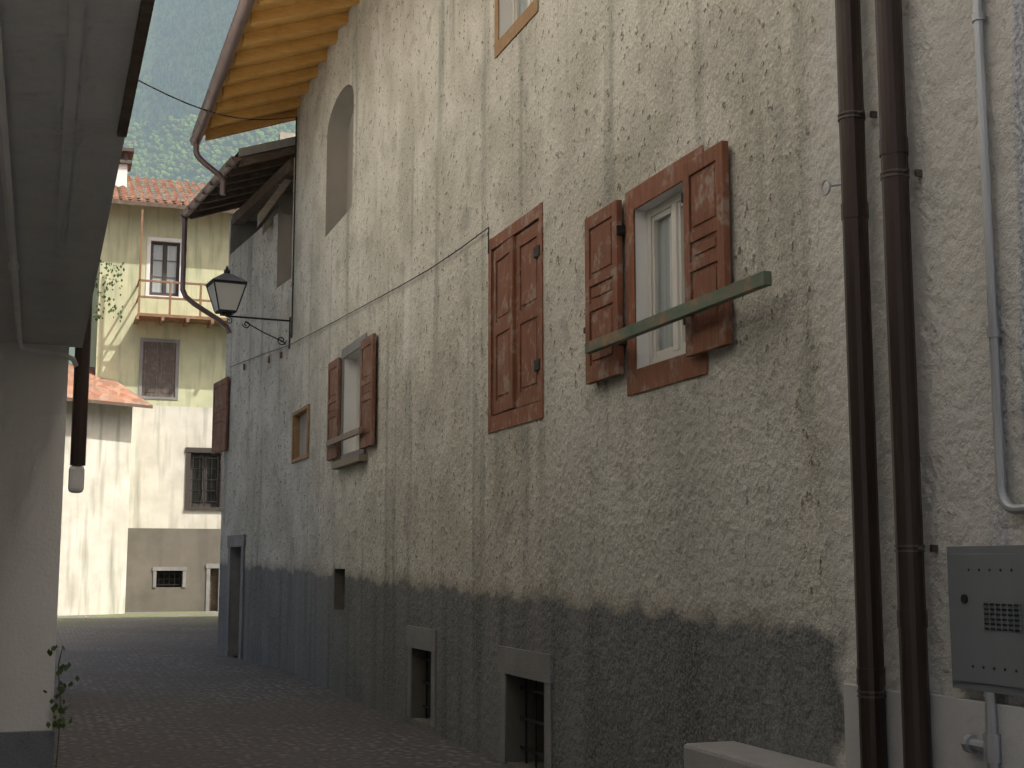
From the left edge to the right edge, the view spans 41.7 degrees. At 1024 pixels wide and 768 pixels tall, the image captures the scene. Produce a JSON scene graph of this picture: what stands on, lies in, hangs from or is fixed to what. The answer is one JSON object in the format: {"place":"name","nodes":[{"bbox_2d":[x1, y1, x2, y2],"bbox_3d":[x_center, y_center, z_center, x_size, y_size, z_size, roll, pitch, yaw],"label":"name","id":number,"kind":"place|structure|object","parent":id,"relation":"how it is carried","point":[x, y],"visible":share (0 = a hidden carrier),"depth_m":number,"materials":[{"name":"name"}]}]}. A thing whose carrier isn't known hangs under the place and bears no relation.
{"place":"outdoors","nodes":[
{"label":"outdoors","id":0,"kind":"place"},
{"bbox_2d":[0,342,68,731],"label":"house walls","id":1,"kind":"structure","parent":0,"point":[33,397],"depth_m":9.37,"materials":[{"name":"white paint"}]},
{"bbox_2d":[0,20,77,366],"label":"pipe","id":2,"kind":"object","parent":1,"relation":"attached to","point":[6,179],"visible":1,"depth_m":5.86,"materials":[{"name":"paint"}]},
{"bbox_2d":[0,0,140,347],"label":"roof eave","id":3,"kind":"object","parent":1,"relation":"on","point":[66,64],"depth_m":5.05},
{"bbox_2d":[117,0,154,136],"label":"gutter","id":4,"kind":"object","parent":3,"relation":"attached to","point":[142,30],"visible":0.71,"depth_m":4.15,"materials":[{"name":"brown metal"}]},
{"bbox_2d":[68,465,84,492],"bbox_3d":[-3.193,0.698,9.853,0.110,0.200,0.120,3,-8,-19],"label":"downpipe end","id":5,"kind":"object","parent":1,"relation":"attached to","point":[76,479],"visible":1,"depth_m":9.80,"materials":[{"name":"white paint"}]},
{"bbox_2d":[70,297,92,465],"bbox_3d":[-3.185,-0.433,9.997,0.110,2.080,0.110,3,-8,-19],"label":"downpipe","id":6,"kind":"object","parent":1,"relation":"attached to","point":[79,412],"visible":0.48,"depth_m":9.88,"materials":[{"name":"brown metal"}]},
{"bbox_2d":[57,364,152,615],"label":"building","id":7,"kind":"structure","parent":0,"point":[93,550],"depth_m":41.07,"materials":[{"name":"paint"}]},
{"bbox_2d":[90,203,233,611],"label":"house facade","id":8,"kind":"structure","parent":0,"point":[165,529],"depth_m":43.96,"materials":[{"name":"beige paint"}]},
{"bbox_2d":[93,260,124,322],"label":"hanging plant leaves","id":9,"kind":"object","parent":8,"relation":"attached to","point":[98,316],"visible":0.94,"depth_m":43.22,"materials":[{"name":"green plant"}]},
{"bbox_2d":[112,175,238,212],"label":"tiled roof","id":10,"kind":"structure","parent":8,"relation":"on","point":[151,201],"depth_m":45.45,"materials":[{"name":"red tile"}]},
{"bbox_2d":[115,147,133,195],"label":"house chimney","id":11,"kind":"object","parent":10,"relation":"on","point":[125,164],"visible":0.43,"depth_m":46.09,"materials":[{"name":"white paint"}]},
{"bbox_2d":[138,236,222,610],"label":"house windows","id":12,"kind":"structure","parent":8,"relation":"in","point":[163,262],"depth_m":44.16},
{"bbox_2d":[134,210,226,327],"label":"balcony","id":13,"kind":"structure","parent":8,"relation":"attached to","point":[186,320],"depth_m":43.62,"materials":[{"name":"brown wood"}]},
{"bbox_2d":[69,0,295,364],"bbox_3d":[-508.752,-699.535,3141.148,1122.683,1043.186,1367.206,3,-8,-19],"label":"mountain forest","id":14,"kind":"object","parent":0,"point":[189,90],"visible":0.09,"depth_m":3067.00,"materials":[{"name":"green plant"}]},
{"bbox_2d":[217,158,294,669],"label":"building wall","id":15,"kind":"structure","parent":0,"point":[255,485],"depth_m":21.26,"materials":[{"name":"grey paint"}]},
{"bbox_2d":[211,377,228,453],"bbox_3d":[-5.128,0.565,23.623,0.040,1.278,1.022,4,-8,-25],"label":"window shutter","id":16,"kind":"object","parent":15,"relation":"attached to","point":[220,415],"visible":1,"depth_m":23.54,"materials":[{"name":"brown wood"}]},
{"bbox_2d":[225,534,245,658],"bbox_3d":[-4.461,3.482,22.112,0.240,1.985,1.110,4,-8,-25],"label":"door frame","id":17,"kind":"object","parent":15,"relation":"in","point":[236,540],"visible":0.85,"depth_m":21.98,"materials":[{"name":"grey stone"}]},
{"bbox_2d":[190,137,294,225],"bbox_3d":[-2.655,-3.885,22.797,5.184,1.947,4.166,3,-8,-19],"label":"roof","id":18,"kind":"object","parent":15,"relation":"on","point":[259,174],"visible":0.37,"depth_m":21.46,"materials":[{"name":"brown wood"}]},
{"bbox_2d":[179,156,240,333],"bbox_3d":[-4.704,-2.123,21.576,0.949,2.049,3.758,3,-8,-19],"label":"roof gutter","id":19,"kind":"object","parent":18,"relation":"attached to","point":[228,166],"visible":0.95,"depth_m":23.02,"materials":[{"name":"brown metal"}]},
{"bbox_2d":[278,132,294,139],"bbox_3d":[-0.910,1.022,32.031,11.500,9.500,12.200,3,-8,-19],"label":"chimney","id":20,"kind":"object","parent":18,"relation":"on","point":[283,135],"visible":0.12,"depth_m":25.11,"materials":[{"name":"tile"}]},
{"bbox_2d":[205,266,290,348],"bbox_3d":[-3.862,-1.138,19.802,1.235,1.170,0.530,4,-8,-25],"label":"street lamp","id":21,"kind":"object","parent":15,"relation":"attached to","point":[226,289],"visible":1,"depth_m":19.55,"materials":[{"name":"metal"}]},
{"bbox_2d":[18,611,511,767],"bbox_3d":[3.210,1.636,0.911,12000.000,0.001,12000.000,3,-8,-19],"label":"cobbled street","id":22,"kind":"structure","parent":0,"point":[161,690],"depth_m":13.66,"materials":[{"name":"grey stone"}]},
{"bbox_2d":[0,730,54,767],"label":"wall base","id":23,"kind":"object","parent":22,"relation":"on","point":[28,749],"depth_m":9.16,"materials":[{"name":"grey concrete"}]},
{"bbox_2d":[43,645,79,767],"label":"ivy","id":24,"kind":"object","parent":22,"relation":"on","point":[61,710],"visible":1,"depth_m":9.24,"materials":[{"name":"green plant"}]},
{"bbox_2d":[285,0,1023,767],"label":"building wall","id":25,"kind":"structure","parent":22,"relation":"on","point":[663,574],"depth_m":8.34,"materials":[{"name":"grey paint"}]},
{"bbox_2d":[203,0,359,140],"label":"roof rafters and boards","id":26,"kind":"object","parent":25,"relation":"attached to","point":[280,55],"visible":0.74,"depth_m":17.91,"materials":[{"name":"orange wood"}]},
{"bbox_2d":[189,0,255,195],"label":"roof gutter","id":27,"kind":"object","parent":26,"relation":"attached to","point":[240,19],"visible":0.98,"depth_m":17.64,"materials":[{"name":"brown metal"}]},
{"bbox_2d":[291,404,309,463],"bbox_3d":[-2.964,0.709,18.829,0.028,0.733,1.210,3,-8,-19],"label":"window frame","id":28,"kind":"object","parent":25,"relation":"attached to","point":[294,414],"visible":1,"depth_m":18.68,"materials":[{"name":"brown wood"}]},
{"bbox_2d":[138,80,488,369],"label":"cables","id":29,"kind":"object","parent":25,"relation":"attached to","point":[294,228],"visible":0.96,"depth_m":19.02,"materials":[{"name":"black plastic"}]},
{"bbox_2d":[326,333,375,469],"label":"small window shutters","id":30,"kind":"object","parent":25,"relation":"attached to","point":[363,431],"depth_m":15.62,"materials":[{"name":"wood"}]},
{"bbox_2d":[406,625,552,767],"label":"basement windows","id":31,"kind":"structure","parent":25,"relation":"attached to","point":[531,665],"depth_m":10.13,"materials":[{"name":"stone"}]},
{"bbox_2d":[488,202,542,433],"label":"closed shutters","id":32,"kind":"object","parent":25,"relation":"attached to","point":[517,329],"depth_m":10.36,"materials":[{"name":"paint"}]},
{"bbox_2d":[494,0,537,58],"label":"window","id":33,"kind":"structure","parent":25,"relation":"attached to","point":[524,12],"depth_m":10.96,"materials":[{"name":"brown wood"}]},
{"bbox_2d":[583,140,732,395],"bbox_3d":[0.877,-0.612,8.046,0.200,1.294,1.995,3,-8,-19],"label":"big shuttered window","id":34,"kind":"structure","parent":25,"relation":"attached to","point":[688,239],"depth_m":7.99,"materials":[{"name":"paint"}]},
{"bbox_2d":[820,179,840,195],"bbox_3d":[1.469,-0.908,6.149,0.040,0.082,0.154,7,-10,-43],"label":"eye hook","id":35,"kind":"object","parent":25,"relation":"attached to","point":[829,187],"visible":0.94,"depth_m":6.15,"materials":[{"name":"metal"}]},
{"bbox_2d":[835,0,937,767],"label":"downpipes","id":36,"kind":"object","parent":25,"relation":"attached to","point":[912,615],"visible":0.98,"depth_m":5.61,"materials":[{"name":"metal"}]},
{"bbox_2d":[843,684,1023,767],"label":"plinth slabs","id":37,"kind":"structure","parent":25,"relation":"attached to","point":[955,720],"depth_m":5.22,"materials":[{"name":"stone"}]},
{"bbox_2d":[961,692,1001,767],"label":"pipe","id":38,"kind":"object","parent":25,"relation":"attached to","point":[989,745],"visible":1,"depth_m":4.95,"materials":[{"name":"metal"}]},
{"bbox_2d":[947,545,1023,696],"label":"meter box","id":39,"kind":"object","parent":25,"relation":"attached to","point":[986,596],"visible":1,"depth_m":5.00,"materials":[{"name":"paint"}]},
{"bbox_2d":[971,0,1023,514],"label":"galvanised conduit","id":40,"kind":"object","parent":25,"relation":"attached to","point":[993,330],"visible":1,"depth_m":5.10,"materials":[{"name":"metal"}]},
{"bbox_2d":[257,179,292,235],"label":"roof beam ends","id":41,"kind":"object","parent":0,"point":[273,199],"visible":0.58,"depth_m":20.77,"materials":[{"name":"brown wood"}]},
{"bbox_2d":[585,271,771,353],"bbox_3d":[0.916,-0.366,7.556,0.165,0.070,2.264,3,-8,-19],"label":"wooden bar","id":42,"kind":"object","parent":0,"point":[738,289],"depth_m":7.26,"materials":[{"name":"grey wood"}]},
{"bbox_2d":[684,741,835,767],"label":"stone block","id":43,"kind":"structure","parent":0,"point":[728,754],"depth_m":6.40,"materials":[{"name":"grey stone"}]}
]}

